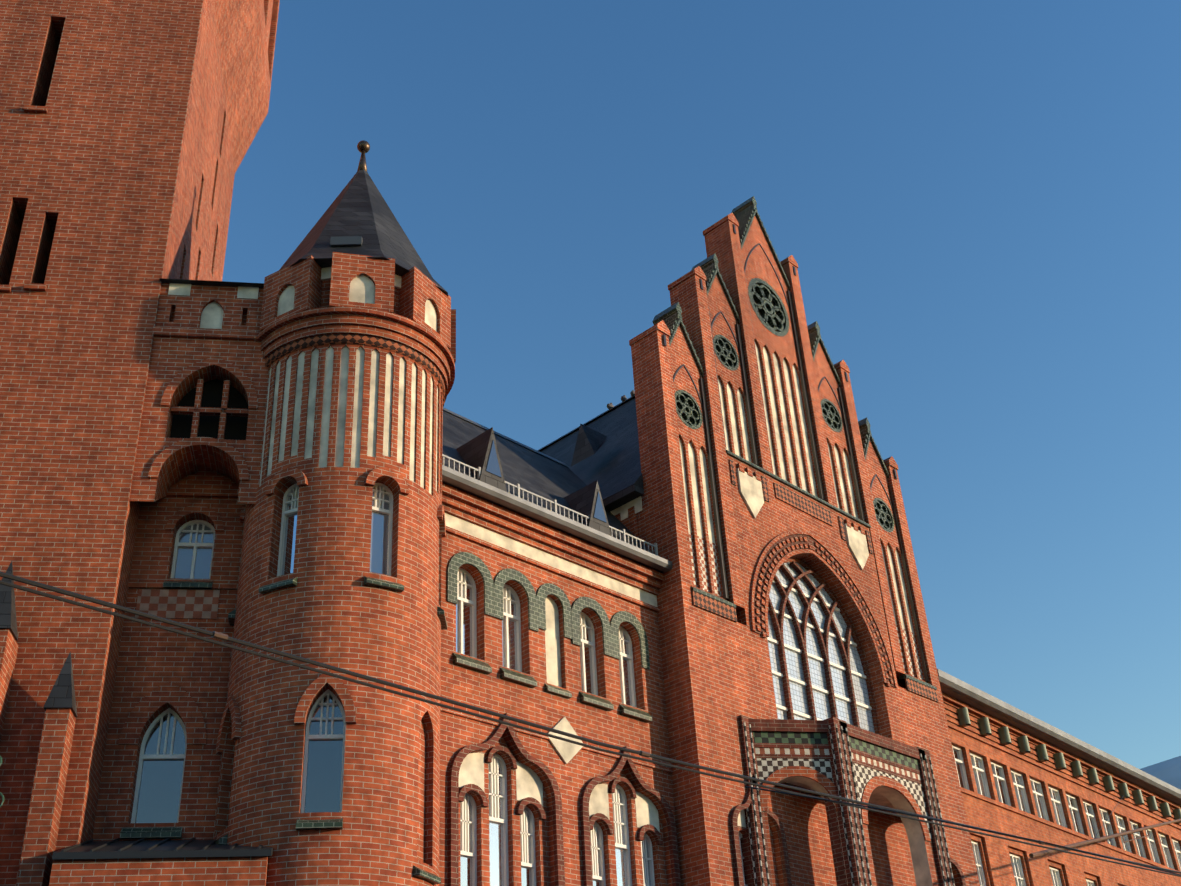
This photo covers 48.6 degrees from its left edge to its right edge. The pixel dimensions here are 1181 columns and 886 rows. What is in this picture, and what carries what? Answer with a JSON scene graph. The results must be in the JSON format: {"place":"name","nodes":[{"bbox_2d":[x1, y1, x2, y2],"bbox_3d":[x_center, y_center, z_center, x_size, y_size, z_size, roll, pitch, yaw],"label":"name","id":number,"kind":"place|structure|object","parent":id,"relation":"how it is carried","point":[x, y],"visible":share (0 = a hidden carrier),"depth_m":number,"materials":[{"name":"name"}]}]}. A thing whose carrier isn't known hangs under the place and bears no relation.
{"place":"outdoors","nodes":[
{"label":"outdoors","id":0,"kind":"place"},
{"bbox_2d":[0,571,1180,876],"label":"overhead cables","id":1,"kind":"object","parent":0,"point":[316,663],"visible":0.98,"depth_m":11.71,"materials":[{"name":"rubber"}]},
{"bbox_2d":[211,631,1044,844],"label":"wire insulators","id":2,"kind":"object","parent":1,"relation":"attached to","point":[220,636],"visible":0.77,"depth_m":10.35,"materials":[{"name":"brown ceramic"}]},
{"bbox_2d":[222,0,1180,768],"label":"sky","id":3,"kind":"structure","parent":0,"point":[976,204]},
{"bbox_2d":[677,289,779,421],"bbox_3d":[4.075,-1.392,28.801,0.001,5.350,7.610,-29,-40,36],"label":"rosette tracery","id":4,"kind":"object","parent":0,"point":[773,304],"depth_m":29.67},
{"bbox_2d":[679,343,913,632],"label":"plaster niche panels","id":5,"kind":"object","parent":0,"point":[699,528],"visible":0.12,"depth_m":27.96,"materials":[{"name":"paint"}]},
{"bbox_2d":[673,243,928,681],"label":"gable trim mouldings","id":6,"kind":"object","parent":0,"point":[702,398],"visible":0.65,"depth_m":28.14,"materials":[{"name":"brick"}]},
{"bbox_2d":[940,685,1180,805],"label":"cornice","id":7,"kind":"structure","parent":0,"point":[978,706],"depth_m":32.84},
{"bbox_2d":[937,669,1180,800],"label":"wing gutter","id":8,"kind":"object","parent":7,"relation":"attached to","point":[965,689],"visible":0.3,"depth_m":32.40,"materials":[{"name":"metal"}]},
{"bbox_2d":[1029,819,1180,857],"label":"tram bracket arm","id":9,"kind":"object","parent":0,"point":[1049,851],"visible":1,"depth_m":24.00},
{"bbox_3d":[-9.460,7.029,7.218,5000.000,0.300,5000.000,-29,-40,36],"label":"ground","id":10,"kind":"structure","parent":0,"visible":0},
{"bbox_2d":[0,0,279,885],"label":"tower","id":11,"kind":"structure","parent":10,"relation":"on","point":[121,160],"depth_m":20.02,"materials":[{"name":"brick"}]},
{"bbox_2d":[0,756,3,806],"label":"iron scrollwork","id":12,"kind":"object","parent":11,"relation":"attached to","point":[2,802],"visible":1,"depth_m":15.03,"materials":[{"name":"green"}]},
{"bbox_2d":[0,105,47,292],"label":"window sills","id":13,"kind":"structure","parent":11,"relation":"attached to","point":[30,286],"depth_m":19.55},
{"bbox_2d":[0,629,75,885],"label":"tower buttress piers","id":14,"kind":"structure","parent":11,"relation":"attached to","point":[43,821],"depth_m":15.60,"materials":[{"name":"brick"}]},
{"bbox_2d":[0,561,76,716],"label":"buttress caps","id":15,"kind":"object","parent":14,"relation":"on","point":[62,694],"visible":0.88,"depth_m":16.32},
{"bbox_2d":[129,283,269,503],"bbox_3d":[-5.603,-0.083,20.371,2.190,3.820,2.750,2,-32,-9],"label":"link","id":16,"kind":"object","parent":11,"relation":"attached to","point":[171,358],"visible":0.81,"depth_m":19.27,"materials":[{"name":"brick"}]},
{"bbox_2d":[148,326,260,480],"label":"brick arch trim","id":17,"kind":"structure","parent":16,"relation":"attached to","point":[197,410],"depth_m":19.16,"materials":[{"name":"brick"}]},
{"bbox_2d":[170,379,247,439],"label":"window panes","id":18,"kind":"structure","parent":16,"relation":"attached to","point":[235,428],"depth_m":19.35,"materials":[{"name":"black"}]},
{"bbox_2d":[159,278,263,287],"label":"link roof","id":19,"kind":"structure","parent":16,"relation":"on","point":[212,283],"depth_m":20.09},
{"bbox_2d":[168,283,258,328],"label":"plaster panels","id":20,"kind":"object","parent":16,"relation":"attached to","point":[212,315],"visible":0.71,"depth_m":19.98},
{"bbox_2d":[615,506,638,537],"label":"hall body","id":21,"kind":"structure","parent":10,"relation":"on","point":[630,522],"depth_m":24.25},
{"bbox_2d":[539,397,643,511],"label":"hall roof","id":22,"kind":"structure","parent":21,"relation":"on","point":[612,465],"depth_m":27.86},
{"bbox_2d":[537,395,634,450],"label":"roof ridge","id":23,"kind":"structure","parent":22,"relation":"on","point":[589,421],"depth_m":32.86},
{"bbox_2d":[607,390,634,410],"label":"ridge pigeons","id":24,"kind":"object","parent":23,"relation":"on","point":[623,398],"visible":0.23,"depth_m":32.16,"materials":[{"name":"grey"}]},
{"bbox_2d":[571,423,610,465],"bbox_3d":[0.094,0.108,27.539,0.700,0.900,0.800,-29,-40,36],"label":"roof dormer","id":25,"kind":"object","parent":22,"relation":"on","point":[589,442],"visible":1,"depth_m":27.29,"materials":[{"name":"stone"}]},
{"bbox_2d":[610,496,641,520],"bbox_3d":[-0.078,1.657,25.056,2.880,0.360,0.012,-29,-40,36],"label":"hall frieze","id":26,"kind":"object","parent":21,"relation":"attached to","point":[636,503],"visible":0.15,"depth_m":24.41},
{"bbox_2d":[658,454,979,885],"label":"brick facade","id":27,"kind":"structure","parent":10,"relation":"on","point":[717,676],"depth_m":22.91,"materials":[{"name":"brick"}]},
{"bbox_2d":[738,832,747,885],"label":"risalit ogee frames","id":28,"kind":"structure","parent":27,"relation":"attached to","point":[740,836],"depth_m":21.30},
{"bbox_2d":[737,810,769,830],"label":"plaster panel","id":29,"kind":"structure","parent":27,"relation":"attached to","point":[741,821],"depth_m":21.51,"materials":[{"name":"paint"}]},
{"bbox_2d":[637,496,905,688],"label":"risalit shoulders","id":30,"kind":"object","parent":27,"relation":"attached to","point":[643,534],"visible":0.11,"depth_m":24.07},
{"bbox_2d":[629,213,943,703],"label":"gable pilasters","id":31,"kind":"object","parent":27,"relation":"attached to","point":[667,532],"visible":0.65,"depth_m":26.72,"materials":[{"name":"brick"}]},
{"bbox_2d":[663,224,896,479],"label":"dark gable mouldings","id":32,"kind":"object","parent":31,"relation":"attached to","point":[701,287],"visible":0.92,"depth_m":29.75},
{"bbox_2d":[652,196,936,689],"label":"gable trim","id":33,"kind":"structure","parent":27,"relation":"attached to","point":[745,212],"depth_m":29.61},
{"bbox_2d":[726,450,870,527],"bbox_3d":[4.350,0.977,27.220,0.170,0.180,4.940,-29,-40,36],"label":"string course","id":34,"kind":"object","parent":33,"relation":"attached to","point":[775,477],"depth_m":27.00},
{"bbox_2d":[689,532,923,680],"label":"plaster niche panels","id":35,"kind":"object","parent":33,"relation":"attached to","point":[703,565],"visible":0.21,"depth_m":24.00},
{"bbox_2d":[691,591,938,702],"bbox_3d":[4.576,4.043,25.318,0.034,0.270,7.960,-29,-40,36],"label":"bay corbel lattice","id":36,"kind":"object","parent":33,"relation":"attached to","point":[713,606],"visible":1,"depth_m":23.40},
{"bbox_2d":[670,215,925,681],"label":"gable bays","id":37,"kind":"object","parent":27,"relation":"attached to","point":[758,265],"visible":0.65,"depth_m":28.35,"materials":[{"name":"brick"}]},
{"bbox_2d":[729,460,872,553],"bbox_3d":[4.411,1.367,26.942,0.029,0.540,4.800,-29,-40,36],"label":"decorative brick frieze","id":38,"kind":"object","parent":27,"relation":"attached to","point":[802,504],"visible":0.96,"depth_m":26.91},
{"bbox_2d":[737,463,864,534],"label":"shield tabs","id":39,"kind":"object","parent":27,"relation":"attached to","point":[758,478],"visible":0.71,"depth_m":26.04,"materials":[{"name":"brick"}]},
{"bbox_2d":[737,468,868,569],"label":"shield ornaments","id":40,"kind":"object","parent":27,"relation":"attached to","point":[750,490],"visible":0.83,"depth_m":25.87,"materials":[{"name":"paint"}]},
{"bbox_2d":[768,561,859,727],"bbox_3d":[4.371,4.151,25.490,0.100,3.886,2.938,-29,-40,36],"label":"window tracery","id":41,"kind":"object","parent":27,"relation":"attached to","point":[844,649],"visible":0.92,"depth_m":25.63,"materials":[{"name":"brick"}]},
{"bbox_2d":[767,579,871,719],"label":"window transoms","id":42,"kind":"object","parent":27,"relation":"attached to","point":[797,681],"visible":0.38,"depth_m":25.52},
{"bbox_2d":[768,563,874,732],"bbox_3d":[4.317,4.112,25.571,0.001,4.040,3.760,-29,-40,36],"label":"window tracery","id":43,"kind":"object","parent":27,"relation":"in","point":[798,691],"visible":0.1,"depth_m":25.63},
{"bbox_2d":[750,531,897,687],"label":"brick arch","id":44,"kind":"structure","parent":27,"relation":"attached to","point":[775,566],"depth_m":26.43,"materials":[{"name":"brick"}]},
{"bbox_2d":[754,534,893,686],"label":"arch molding","id":45,"kind":"structure","parent":27,"relation":"attached to","point":[810,540],"depth_m":26.04,"materials":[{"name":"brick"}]},
{"bbox_2d":[943,700,1180,885],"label":"wing wall","id":46,"kind":"structure","parent":10,"relation":"on","point":[1075,870],"depth_m":31.26,"materials":[{"name":"brick"}]},
{"bbox_2d":[942,693,1180,873],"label":"wing bands","id":47,"kind":"object","parent":46,"relation":"attached to","point":[992,719],"depth_m":32.35,"materials":[{"name":"brick"}]},
{"bbox_2d":[952,745,1180,885],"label":"wing frames","id":48,"kind":"structure","parent":46,"relation":"in","point":[1035,793],"depth_m":31.58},
{"bbox_2d":[953,749,1180,885],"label":"wing glass","id":49,"kind":"object","parent":48,"relation":"in","point":[981,779],"visible":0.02,"depth_m":31.52,"materials":[{"name":"glass"}]},
{"bbox_2d":[957,707,1180,823],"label":"cornice brackets","id":50,"kind":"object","parent":46,"relation":"attached to","point":[984,725],"depth_m":33.06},
{"bbox_2d":[1140,756,1180,789],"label":"roof","id":51,"kind":"structure","parent":10,"relation":"on","point":[1168,771],"depth_m":57.16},
{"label":"pavement","id":52,"kind":"structure","parent":0,"visible":0},
{"bbox_2d":[49,856,267,885],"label":"bay wall","id":53,"kind":"structure","parent":52,"relation":"on","point":[219,871],"depth_m":14.96,"materials":[{"name":"brick"}]},
{"bbox_2d":[52,837,272,858],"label":"bay roof","id":54,"kind":"structure","parent":53,"relation":"on","point":[144,848],"depth_m":15.16,"materials":[{"name":"metal"}]},
{"bbox_2d":[93,496,245,840],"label":"link wall","id":55,"kind":"structure","parent":52,"relation":"on","point":[151,658],"depth_m":17.69,"materials":[{"name":"brick"}]},
{"bbox_2d":[120,581,212,838],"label":"window sills","id":56,"kind":"structure","parent":55,"relation":"attached to","point":[153,833],"depth_m":16.53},
{"bbox_2d":[131,520,214,822],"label":"window frames","id":57,"kind":"structure","parent":55,"relation":"in","point":[168,711],"depth_m":17.51,"materials":[{"name":"wood"}]},
{"bbox_2d":[135,524,213,822],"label":"windows","id":58,"kind":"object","parent":57,"relation":"in","point":[159,791],"visible":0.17,"depth_m":17.26,"materials":[{"name":"glass"}]},
{"bbox_2d":[135,589,219,618],"bbox_3d":[-5.730,2.237,18.168,1.092,0.430,0.016,2,-32,-9],"label":"checkered panel","id":59,"kind":"object","parent":55,"relation":"attached to","point":[184,604],"visible":0.93,"depth_m":18.16,"materials":[{"name":"tile"}]},
{"bbox_2d":[118,470,238,744],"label":"brick arches","id":60,"kind":"structure","parent":55,"relation":"attached to","point":[204,483],"depth_m":17.52,"materials":[{"name":"brick"}]},
{"bbox_2d":[214,344,442,885],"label":"turret","id":61,"kind":"object","parent":52,"relation":"on","point":[331,608],"depth_m":16.95,"materials":[{"name":"brick"}]},
{"bbox_2d":[215,467,445,754],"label":"window arches","id":62,"kind":"structure","parent":61,"relation":"attached to","point":[231,712],"depth_m":16.94,"materials":[{"name":"brick"}]},
{"bbox_2d":[214,576,446,884],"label":"window sills","id":63,"kind":"structure","parent":61,"relation":"attached to","point":[432,878],"depth_m":17.10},
{"bbox_2d":[277,483,392,812],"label":"window frames","id":64,"kind":"structure","parent":61,"relation":"in","point":[293,491],"depth_m":17.65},
{"bbox_2d":[330,236,362,246],"bbox_3d":[-3.795,-3.037,20.451,0.480,0.160,0.400,-2,-31,-3],"label":"roof hatch","id":65,"kind":"object","parent":61,"relation":"on","point":[340,241],"visible":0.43,"depth_m":20.27,"materials":[{"name":"grey"}]},
{"bbox_2d":[259,346,437,493],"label":"plaster strips","id":66,"kind":"object","parent":61,"relation":"attached to","point":[341,416],"visible":0.15,"depth_m":18.78,"materials":[{"name":"paint"}]},
{"bbox_2d":[255,280,454,400],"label":"cornice","id":67,"kind":"structure","parent":61,"relation":"on","point":[394,326],"depth_m":19.39,"materials":[{"name":"brick"}]},
{"bbox_2d":[260,252,455,362],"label":"turret piers","id":68,"kind":"structure","parent":67,"relation":"on","point":[417,289],"depth_m":19.76,"materials":[{"name":"brick"}]},
{"bbox_2d":[277,267,436,331],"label":"turret niches","id":69,"kind":"object","parent":68,"relation":"in","point":[362,289],"visible":0.06,"depth_m":19.68,"materials":[{"name":"paint"}]},
{"bbox_2d":[280,170,447,295],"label":"conical roof","id":70,"kind":"structure","parent":68,"relation":"on","point":[359,206],"depth_m":20.96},
{"bbox_2d":[265,334,444,406],"bbox_3d":[-3.727,-0.779,20.368,2.910,0.150,2.910,-29,-40,36],"label":"corbel frieze","id":71,"kind":"object","parent":61,"relation":"attached to","point":[414,355],"visible":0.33,"depth_m":19.27,"materials":[{"name":"brick"}]},
{"bbox_2d":[357,140,369,171],"bbox_3d":[-3.983,-4.979,22.913,0.230,0.785,0.230,-29,-40,36],"label":"finial","id":72,"kind":"object","parent":61,"relation":"on","point":[363,147],"visible":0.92,"depth_m":22.95,"materials":[{"name":"gold metal"}]},
{"bbox_2d":[439,532,674,885],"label":"wall","id":73,"kind":"structure","parent":52,"relation":"on","point":[493,691],"depth_m":19.99,"materials":[{"name":"brick"}]},
{"bbox_2d":[460,761,531,885],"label":"ogee glass","id":74,"kind":"object","parent":73,"relation":"attached to","point":[496,856],"visible":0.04,"depth_m":18.44,"materials":[{"name":"glass"}]},
{"bbox_2d":[460,753,535,885],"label":"ogee frames","id":75,"kind":"structure","parent":73,"relation":"attached to","point":[494,795],"depth_m":18.70,"materials":[{"name":"white paint"}]},
{"bbox_2d":[459,752,542,805],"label":"plaster panels","id":76,"kind":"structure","parent":73,"relation":"attached to","point":[528,780],"depth_m":18.97,"materials":[{"name":"paint"}]},
{"bbox_2d":[448,713,564,885],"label":"window surround","id":77,"kind":"object","parent":73,"relation":"attached to","point":[456,794],"visible":1,"depth_m":18.77,"materials":[{"name":"brick"}]},
{"bbox_2d":[457,568,636,707],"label":"frames","id":78,"kind":"structure","parent":73,"relation":"attached to","point":[508,615],"depth_m":20.65,"materials":[{"name":"white paint"}]},
{"bbox_2d":[447,552,651,722],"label":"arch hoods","id":79,"kind":"object","parent":73,"relation":"attached to","point":[493,599],"visible":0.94,"depth_m":20.70,"materials":[{"name":"brick"}]},
{"bbox_2d":[442,410,662,572],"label":"roof","id":80,"kind":"structure","parent":73,"relation":"on","point":[466,442],"depth_m":22.96,"materials":[{"name":"stone"}]},
{"bbox_2d":[443,408,568,466],"bbox_3d":[-3.002,-0.720,24.323,0.240,0.150,7.100,-29,-40,36],"label":"ridge cap","id":81,"kind":"object","parent":80,"relation":"on","point":[501,435],"visible":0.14,"depth_m":25.46,"materials":[{"name":"metal"}]},
{"bbox_2d":[486,440,606,522],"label":"dormer windows","id":82,"kind":"structure","parent":80,"relation":"attached to","point":[494,469],"depth_m":21.22,"materials":[{"name":"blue glass"}]},
{"bbox_2d":[442,454,657,555],"bbox_3d":[-0.587,1.130,21.854,0.040,0.400,5.080,-29,-40,36],"label":"roof railing","id":83,"kind":"object","parent":80,"relation":"attached to","point":[553,502],"visible":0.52,"depth_m":21.84,"materials":[{"name":"grey paint"}]},
{"bbox_2d":[442,465,672,571],"bbox_3d":[-0.504,1.305,21.476,0.220,0.140,5.400,-29,-40,36],"label":"gutter","id":84,"kind":"object","parent":80,"relation":"on","point":[506,499],"visible":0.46,"depth_m":21.27,"materials":[{"name":"metal"}]},
{"bbox_2d":[440,483,671,772],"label":"cornice","id":85,"kind":"structure","parent":73,"relation":"attached to","point":[465,506],"depth_m":21.25,"materials":[{"name":"brick"}]},
{"bbox_2d":[445,513,656,705],"bbox_3d":[-0.733,2.837,20.908,0.242,2.320,5.400,-29,-40,36],"label":"plaster","id":86,"kind":"object","parent":85,"relation":"on","point":[553,659],"depth_m":20.90,"materials":[{"name":"paint"}]},
{"bbox_2d":[548,717,582,763],"bbox_3d":[-0.387,4.535,19.959,0.035,0.740,0.800,-29,-40,36],"label":"diamond plaque","id":87,"kind":"object","parent":73,"relation":"attached to","point":[567,752],"visible":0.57,"depth_m":19.92,"materials":[{"name":"paint"}]},
{"bbox_2d":[593,792,650,885],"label":"ogee glass","id":88,"kind":"object","parent":73,"relation":"attached to","point":[621,868],"depth_m":20.14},
{"bbox_2d":[590,784,654,885],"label":"ogee frames","id":89,"kind":"structure","parent":73,"relation":"attached to","point":[616,803],"depth_m":20.36,"materials":[{"name":"white paint"}]},
{"bbox_2d":[589,784,659,831],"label":"plaster panels","id":90,"kind":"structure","parent":73,"relation":"attached to","point":[646,811],"depth_m":20.61,"materials":[{"name":"paint"}]},
{"bbox_2d":[580,746,680,885],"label":"window surround","id":91,"kind":"object","parent":73,"relation":"attached to","point":[587,822],"visible":0.98,"depth_m":20.46,"materials":[{"name":"brick"}]},
{"bbox_2d":[764,772,847,885],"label":"molding","id":92,"kind":"structure","parent":52,"relation":"on","point":[814,785],"depth_m":22.19,"materials":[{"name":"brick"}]},
{"bbox_2d":[753,732,827,743],"bbox_3d":[3.505,5.083,22.530,1.667,0.200,0.022,4,-32,-12],"label":"tile band","id":93,"kind":"object","parent":92,"relation":"attached to","point":[790,737],"visible":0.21,"depth_m":22.51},
{"bbox_2d":[754,743,829,758],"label":"brick bands","id":94,"kind":"object","parent":92,"relation":"attached to","point":[789,745],"visible":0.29,"depth_m":22.38,"materials":[{"name":"brick"}]},
{"bbox_2d":[755,748,829,754],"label":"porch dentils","id":95,"kind":"object","parent":92,"relation":"attached to","point":[803,751],"visible":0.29,"depth_m":22.39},
{"bbox_2d":[757,758,833,787],"bbox_3d":[3.541,5.777,22.113,1.637,0.900,0.013,4,-32,-12],"label":"checkered tile panel","id":96,"kind":"object","parent":92,"relation":"attached to","point":[767,767],"visible":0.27,"depth_m":22.27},
{"bbox_2d":[759,766,838,811],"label":"brick arch","id":97,"kind":"structure","parent":92,"relation":"attached to","point":[821,779],"depth_m":22.16,"materials":[{"name":"brick"}]},
{"bbox_2d":[738,715,954,885],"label":"porch piers","id":98,"kind":"structure","parent":52,"relation":"on","point":[836,847],"depth_m":21.92,"materials":[{"name":"brick"}]},
{"bbox_2d":[729,774,791,885],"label":"arch molding","id":99,"kind":"structure","parent":98,"relation":"attached to","point":[734,833],"depth_m":21.43,"materials":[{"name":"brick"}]},
{"bbox_2d":[748,719,839,732],"bbox_3d":[3.466,4.978,22.748,1.727,0.210,0.390,4,-32,-12],"label":"balcony coping","id":100,"kind":"object","parent":98,"relation":"on","point":[784,725],"visible":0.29,"depth_m":22.57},
{"bbox_2d":[786,782,898,814],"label":"porch ceiling","id":101,"kind":"structure","parent":98,"relation":"on","point":[876,798],"depth_m":23.72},
{"bbox_2d":[743,722,954,885],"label":"porch pillars","id":102,"kind":"structure","parent":98,"relation":"attached to","point":[762,830],"depth_m":22.08,"materials":[{"name":"brick"}]},
{"bbox_2d":[840,721,924,759],"bbox_3d":[5.165,5.470,23.732,0.390,0.210,2.760,-29,-40,36],"label":"parapet coping","id":103,"kind":"object","parent":98,"relation":"on","point":[866,736],"visible":0.5,"depth_m":23.56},
{"bbox_2d":[863,776,939,885],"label":"arch","id":104,"kind":"structure","parent":98,"relation":"attached to","point":[923,861],"depth_m":23.37,"materials":[{"name":"brick"}]},
{"bbox_2d":[849,737,919,769],"bbox_3d":[5.272,5.592,23.548,0.020,0.200,2.700,-29,-40,36],"label":"frieze panel","id":105,"kind":"object","parent":104,"relation":"attached to","point":[857,744],"visible":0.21,"depth_m":23.54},
{"bbox_2d":[850,747,921,783],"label":"brick bands","id":106,"kind":"object","parent":104,"relation":"attached to","point":[879,759],"visible":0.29,"depth_m":23.40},
{"bbox_2d":[851,752,920,779],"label":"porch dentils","id":107,"kind":"object","parent":104,"relation":"attached to","point":[885,766],"visible":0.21,"depth_m":23.43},
{"bbox_2d":[853,763,931,841],"bbox_3d":[5.315,6.349,23.092,0.012,1.050,2.660,-29,-40,36],"label":"checkered spandrel","id":108,"kind":"object","parent":104,"relation":"attached to","point":[864,775],"visible":0.44,"depth_m":23.40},
{"bbox_2d":[861,776,930,841],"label":"brick arch","id":109,"kind":"structure","parent":104,"relation":"attached to","point":[872,784],"depth_m":23.28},
{"bbox_2d":[949,855,965,885],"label":"arch","id":110,"kind":"structure","parent":98,"relation":"attached to","point":[958,870],"depth_m":25.49,"materials":[{"name":"brick"}]}
]}

